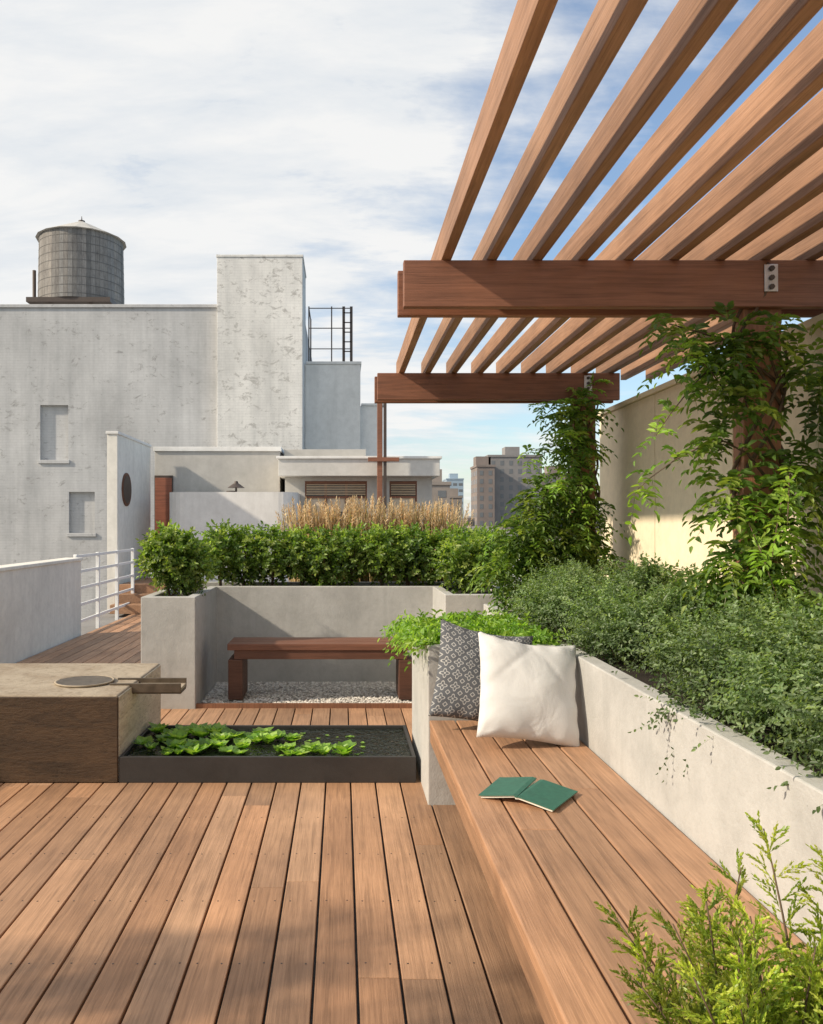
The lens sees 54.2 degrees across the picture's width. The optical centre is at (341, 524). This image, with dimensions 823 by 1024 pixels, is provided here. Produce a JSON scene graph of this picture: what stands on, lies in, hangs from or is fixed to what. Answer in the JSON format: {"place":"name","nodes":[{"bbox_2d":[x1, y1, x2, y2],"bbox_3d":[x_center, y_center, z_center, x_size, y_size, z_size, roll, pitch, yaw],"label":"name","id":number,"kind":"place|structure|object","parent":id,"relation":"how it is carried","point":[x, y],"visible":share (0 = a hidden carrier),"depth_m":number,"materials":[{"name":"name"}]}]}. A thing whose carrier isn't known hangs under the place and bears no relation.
{"place":"outdoors","nodes":[
{"label":"outdoors","id":0,"kind":"place"},
{"bbox_2d":[26,216,125,303],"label":"water tower","id":1,"kind":"structure","parent":0,"point":[81,261],"depth_m":32.48,"materials":[{"name":"wood"}]},
{"bbox_2d":[119,722,415,782],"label":"lily pond","id":2,"kind":"structure","parent":0,"point":[218,752],"depth_m":4.67,"materials":[{"name":"metal"}]},
{"bbox_2d":[81,609,500,1023],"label":"terrace roof","id":3,"kind":"structure","parent":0,"point":[87,626],"depth_m":3.30,"materials":[{"name":"grey paint"}]},
{"bbox_2d":[0,558,82,662],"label":"parapet wall","id":4,"kind":"structure","parent":3,"relation":"on","point":[40,606],"depth_m":9.28,"materials":[{"name":"white paint"}]},
{"bbox_2d":[73,548,133,627],"bbox_3d":[-3.615,0.965,12.340,0.050,1.130,3.020,0,0,0],"label":"white railing","id":5,"kind":"object","parent":3,"relation":"on","point":[98,583],"visible":0.68,"depth_m":12.28,"materials":[{"name":"metal"}]},
{"bbox_2d":[106,431,150,612],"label":"wall","id":6,"kind":"structure","parent":3,"relation":"on","point":[130,523],"depth_m":14.41,"materials":[{"name":"paint"}]},
{"bbox_2d":[122,473,131,505],"bbox_3d":[-3.889,-0.640,14.450,0.020,0.600,0.600,0,0,0],"label":"porthole rim","id":7,"kind":"object","parent":6,"relation":"attached to","point":[123,479],"visible":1,"depth_m":14.27,"materials":[{"name":"brown metal"}]},
{"bbox_2d":[124,476,130,502],"bbox_3d":[-3.876,-0.640,14.450,0.004,0.500,0.500,0,0,0],"label":"porthole glass","id":8,"kind":"object","parent":7,"relation":"in","point":[127,489],"visible":1,"depth_m":14.45,"materials":[{"name":"black glass"}]},
{"bbox_2d":[153,447,284,532],"bbox_3d":[-2.565,-0.040,17.730,2.630,3.140,2.580,0,0,0],"label":"stucco penthouse","id":9,"kind":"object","parent":3,"relation":"on","point":[207,469],"visible":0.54,"depth_m":16.50,"materials":[{"name":"white paint"}]},
{"bbox_2d":[154,475,172,532],"bbox_3d":[-3.670,0.015,16.470,0.380,2.070,0.059,0,0,0],"label":"door","id":10,"kind":"structure","parent":9,"relation":"in","point":[163,484],"depth_m":16.44,"materials":[{"name":"brown wood"}]},
{"bbox_2d":[170,492,299,581],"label":"rounded white wall","id":11,"kind":"structure","parent":3,"relation":"on","point":[196,510],"depth_m":15.00,"materials":[{"name":"white paint"}]},
{"bbox_2d":[226,481,243,491],"bbox_3d":[-2.053,-0.735,15.502,0.340,0.230,0.334,0,0,34],"label":"roof vent","id":12,"kind":"object","parent":11,"relation":"on","point":[236,485],"visible":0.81,"depth_m":15.42,"materials":[{"name":"grey metal"}]},
{"bbox_2d":[0,614,544,1023],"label":"wooden deck","id":13,"kind":"structure","parent":3,"relation":"on","point":[83,932],"depth_m":3.15,"materials":[{"name":"brown wood"}]},
{"bbox_2d":[0,663,186,781],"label":"fountain block","id":14,"kind":"structure","parent":13,"relation":"on","point":[73,722],"depth_m":4.58,"materials":[{"name":"wood"}]},
{"bbox_2d":[110,578,164,613],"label":"wooden steps","id":15,"kind":"structure","parent":13,"relation":"on","point":[142,587],"depth_m":13.59,"materials":[{"name":"brown wood"}]},
{"bbox_2d":[1,817,474,964],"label":"deck screws","id":16,"kind":"object","parent":13,"relation":"on","point":[238,900],"visible":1,"depth_m":3.15,"materials":[{"name":"metal"}]},
{"bbox_2d":[196,703,411,711],"bbox_3d":[-0.160,1.478,6.479,2.036,0.065,0.037,0,0,0],"label":"timber edging","id":17,"kind":"object","parent":13,"relation":"on","point":[304,705],"visible":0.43,"depth_m":6.46,"materials":[{"name":"brown wood"}]},
{"bbox_2d":[141,582,520,709],"bbox_3d":[-0.060,1.055,7.320,3.120,0.950,1.760,0,0,0],"label":"concrete planter","id":18,"kind":"object","parent":13,"relation":"on","point":[190,637],"visible":0.52,"depth_m":7.54,"materials":[{"name":"concrete"}]},
{"bbox_2d":[133,519,221,595],"bbox_3d":[-1.405,0.320,6.883,0.744,0.758,0.692,0,0,0],"label":"boxwood shrub","id":19,"kind":"object","parent":18,"relation":"in","point":[174,557],"visible":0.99,"depth_m":6.74,"materials":[{"name":"green plant"}]},
{"bbox_2d":[198,518,507,588],"bbox_3d":[0.092,0.325,7.852,3.222,0.794,0.771,0,0,0],"label":"hedge","id":20,"kind":"object","parent":18,"relation":"in","point":[403,555],"visible":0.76,"depth_m":7.73,"materials":[{"name":"green plant"}]},
{"bbox_2d":[427,523,506,593],"bbox_3d":[1.188,0.328,7.228,0.685,0.714,0.852,0,0,30],"label":"boxwood shrub","id":21,"kind":"object","parent":18,"relation":"in","point":[470,550],"visible":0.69,"depth_m":7.03,"materials":[{"name":"green plant"}]},
{"bbox_2d":[430,720,822,1023],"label":"slatted bench","id":22,"kind":"object","parent":13,"relation":"on","point":[604,834],"visible":0.71,"depth_m":2.40,"materials":[{"name":"brown wood"}]},
{"bbox_2d":[428,619,533,720],"bbox_3d":[0.715,0.765,4.080,0.500,0.500,0.182,11,-18,-4],"label":"patterned cushion","id":23,"kind":"object","parent":22,"relation":"on","point":[457,689],"visible":0.52,"depth_m":4.00,"materials":[{"name":"fabric"}]},
{"bbox_2d":[476,631,579,746],"bbox_3d":[0.885,0.780,3.800,0.510,0.510,0.202,9,-25,-8],"label":"white cushion","id":24,"kind":"object","parent":22,"relation":"on","point":[527,692],"visible":1,"depth_m":3.71,"materials":[{"name":"fabric"}]},
{"bbox_2d":[478,777,577,811],"bbox_3d":[0.703,1.009,3.037,0.314,0.034,0.252,0,0,33],"label":"open book","id":25,"kind":"object","parent":22,"relation":"on","point":[547,795],"visible":1,"depth_m":3.01,"materials":[{"name":"paper"}]},
{"bbox_2d":[200,681,411,702],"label":"gravel","id":26,"kind":"structure","parent":3,"relation":"on","point":[323,692],"depth_m":7.00,"materials":[{"name":"grey gravel"}]},
{"bbox_2d":[227,637,411,699],"bbox_3d":[-0.177,1.224,6.859,1.555,0.468,0.397,0,0,0],"label":"garden bench","id":27,"kind":"object","parent":26,"relation":"on","point":[245,649],"visible":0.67,"depth_m":6.67,"materials":[{"name":"brown wood"}]},
{"bbox_2d":[276,449,441,525],"bbox_3d":[0.335,-0.020,17.450,3.250,3.100,3.580,0,0,0],"label":"glazed penthouse","id":28,"kind":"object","parent":3,"relation":"on","point":[314,475],"visible":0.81,"depth_m":16.00,"materials":[{"name":"grey paint"}]},
{"bbox_2d":[305,481,416,525],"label":"windows","id":29,"kind":"structure","parent":28,"relation":"in","point":[314,490],"depth_m":16.07,"materials":[{"name":"brown glass"}]},
{"bbox_2d":[368,403,398,513],"bbox_3d":[0.800,-0.420,15.430,0.600,3.900,0.140,0,0,0],"label":"timber mast","id":30,"kind":"object","parent":3,"relation":"on","point":[379,459],"visible":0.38,"depth_m":15.40,"materials":[{"name":"brown wood"}]},
{"bbox_2d":[412,604,822,946],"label":"concrete planter","id":31,"kind":"object","parent":3,"relation":"on","point":[712,797],"visible":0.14,"depth_m":2.62,"materials":[{"name":"concrete"}]},
{"bbox_2d":[377,608,577,671],"bbox_3d":[0.751,0.683,4.713,1.064,0.352,1.166,0,0,0],"label":"ground cover plant","id":32,"kind":"object","parent":31,"relation":"on","point":[411,631],"visible":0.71,"depth_m":4.53,"materials":[{"name":"green plant"}]},
{"bbox_2d":[374,0,822,602],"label":"pergola","id":33,"kind":"object","parent":31,"relation":"on","point":[734,232],"visible":0.86,"depth_m":3.21,"materials":[{"name":"brown wood"}]},
{"bbox_2d":[461,372,633,617],"bbox_3d":[1.574,-0.170,5.913,1.282,1.990,0.700,0,0,-16],"label":"climbing vine","id":34,"kind":"object","parent":33,"relation":"attached to","point":[563,495],"visible":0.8,"depth_m":5.89,"materials":[{"name":"green plant"}]},
{"bbox_2d":[625,262,822,630],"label":"climbing vine","id":35,"kind":"object","parent":33,"relation":"attached to","point":[783,500],"visible":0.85,"depth_m":3.38,"materials":[{"name":"green plant"}]},
{"bbox_2d":[506,553,705,676],"bbox_3d":[1.463,0.501,4.675,0.943,0.726,2.339,0,0,0],"label":"catmint","id":36,"kind":"object","parent":31,"relation":"in","point":[592,612],"visible":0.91,"depth_m":4.20,"materials":[{"name":"green plant"}]},
{"bbox_2d":[601,552,822,662],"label":"leafy shrub","id":37,"kind":"object","parent":31,"relation":"in","point":[811,606],"visible":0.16,"depth_m":3.79,"materials":[{"name":"green plant"}]},
{"bbox_2d":[611,576,822,814],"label":"catmint","id":38,"kind":"object","parent":31,"relation":"in","point":[757,673],"visible":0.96,"depth_m":2.63,"materials":[{"name":"green plant"}]},
{"bbox_2d":[598,313,822,604],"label":"privacy fence","id":39,"kind":"object","parent":3,"relation":"on","point":[667,537],"visible":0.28,"depth_m":5.30,"materials":[{"name":"beige paint"}]},
{"bbox_2d":[275,494,473,581],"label":"ornamental grass","id":40,"kind":"object","parent":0,"point":[356,514],"depth_m":8.56,"materials":[{"name":"plant"}]},
{"bbox_2d":[0,0,822,517],"label":"sky","id":41,"kind":"structure","parent":0,"point":[335,134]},
{"bbox_2d":[486,447,542,536],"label":"apartment tower","id":42,"kind":"structure","parent":0,"point":[509,477],"depth_m":300.00,"materials":[{"name":"concrete"}]},
{"bbox_2d":[491,461,538,528],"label":"windows","id":43,"kind":"structure","parent":42,"relation":"in","point":[492,462],"depth_m":299.94,"materials":[{"name":"grey glass"}]},
{"bbox_2d":[594,810,822,1023],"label":"golden cypress","id":44,"kind":"object","parent":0,"point":[731,996],"visible":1,"depth_m":1.29,"materials":[{"name":"green plant"}]},
{"label":"ground","id":45,"kind":"structure","parent":0,"visible":0},
{"bbox_2d":[0,308,311,617],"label":"wall","id":46,"kind":"structure","parent":45,"relation":"on","point":[76,384],"depth_m":22.00,"materials":[{"name":"concrete"}]},
{"bbox_2d":[0,304,216,536],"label":"sills and coping","id":47,"kind":"structure","parent":46,"relation":"attached to","point":[99,306],"depth_m":21.95,"materials":[{"name":"stone"},{"name":"concrete"}]},
{"bbox_2d":[216,255,305,449],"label":"stair tower","id":48,"kind":"structure","parent":45,"relation":"on","point":[261,331],"depth_m":21.75,"materials":[{"name":"concrete"}]},
{"bbox_2d":[305,361,382,455],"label":"white rendered building","id":49,"kind":"structure","parent":45,"relation":"on","point":[337,416],"depth_m":23.00,"materials":[{"name":"white paint"}]},
{"bbox_2d":[308,306,352,360],"bbox_3d":[-0.335,-5.520,23.920,1.290,1.640,1.440,0,0,0],"label":"rooftop cage","id":50,"kind":"object","parent":49,"relation":"on","point":[343,328],"visible":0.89,"depth_m":23.20,"materials":[{"name":"grey metal"}]},
{"bbox_2d":[432,469,450,528],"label":"brick building","id":51,"kind":"structure","parent":45,"relation":"on","point":[440,489],"depth_m":200.00,"materials":[{"name":"beige brick"}]},
{"bbox_2d":[438,491,445,528],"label":"windows","id":52,"kind":"structure","parent":51,"relation":"in","point":[440,493],"depth_m":199.95,"materials":[{"name":"grey glass"}]},
{"bbox_2d":[442,474,463,517],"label":"glass tower","id":53,"kind":"structure","parent":45,"relation":"on","point":[455,481],"depth_m":520.00,"materials":[{"name":"blue glass"}]},
{"bbox_2d":[450,483,462,516],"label":"windows","id":54,"kind":"structure","parent":53,"relation":"in","point":[454,484],"depth_m":519.89,"materials":[{"name":"grey glass"}]},
{"bbox_2d":[450,488,462,525],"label":"apartment tower","id":55,"kind":"structure","parent":45,"relation":"on","point":[454,494],"depth_m":340.00,"materials":[{"name":"concrete"}]},
{"bbox_2d":[470,456,495,525],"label":"apartment tower","id":56,"kind":"structure","parent":45,"relation":"on","point":[482,487],"depth_m":296.00,"materials":[{"name":"concrete"}]},
{"bbox_2d":[471,471,491,524],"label":"windows","id":57,"kind":"structure","parent":56,"relation":"in","point":[481,472],"depth_m":295.94,"materials":[{"name":"grey glass"}]},
{"bbox_2d":[463,514,599,552],"bbox_3d":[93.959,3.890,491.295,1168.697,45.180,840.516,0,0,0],"label":"distant city blocks","id":58,"kind":"structure","parent":45,"relation":"on","point":[469,520],"depth_m":172.90,"materials":[{"name":"concrete"}]},
{"bbox_2d":[542,466,569,526],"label":"brick building","id":59,"kind":"structure","parent":45,"relation":"on","point":[552,471],"depth_m":330.00,"materials":[{"name":"grey brick"}]}
]}

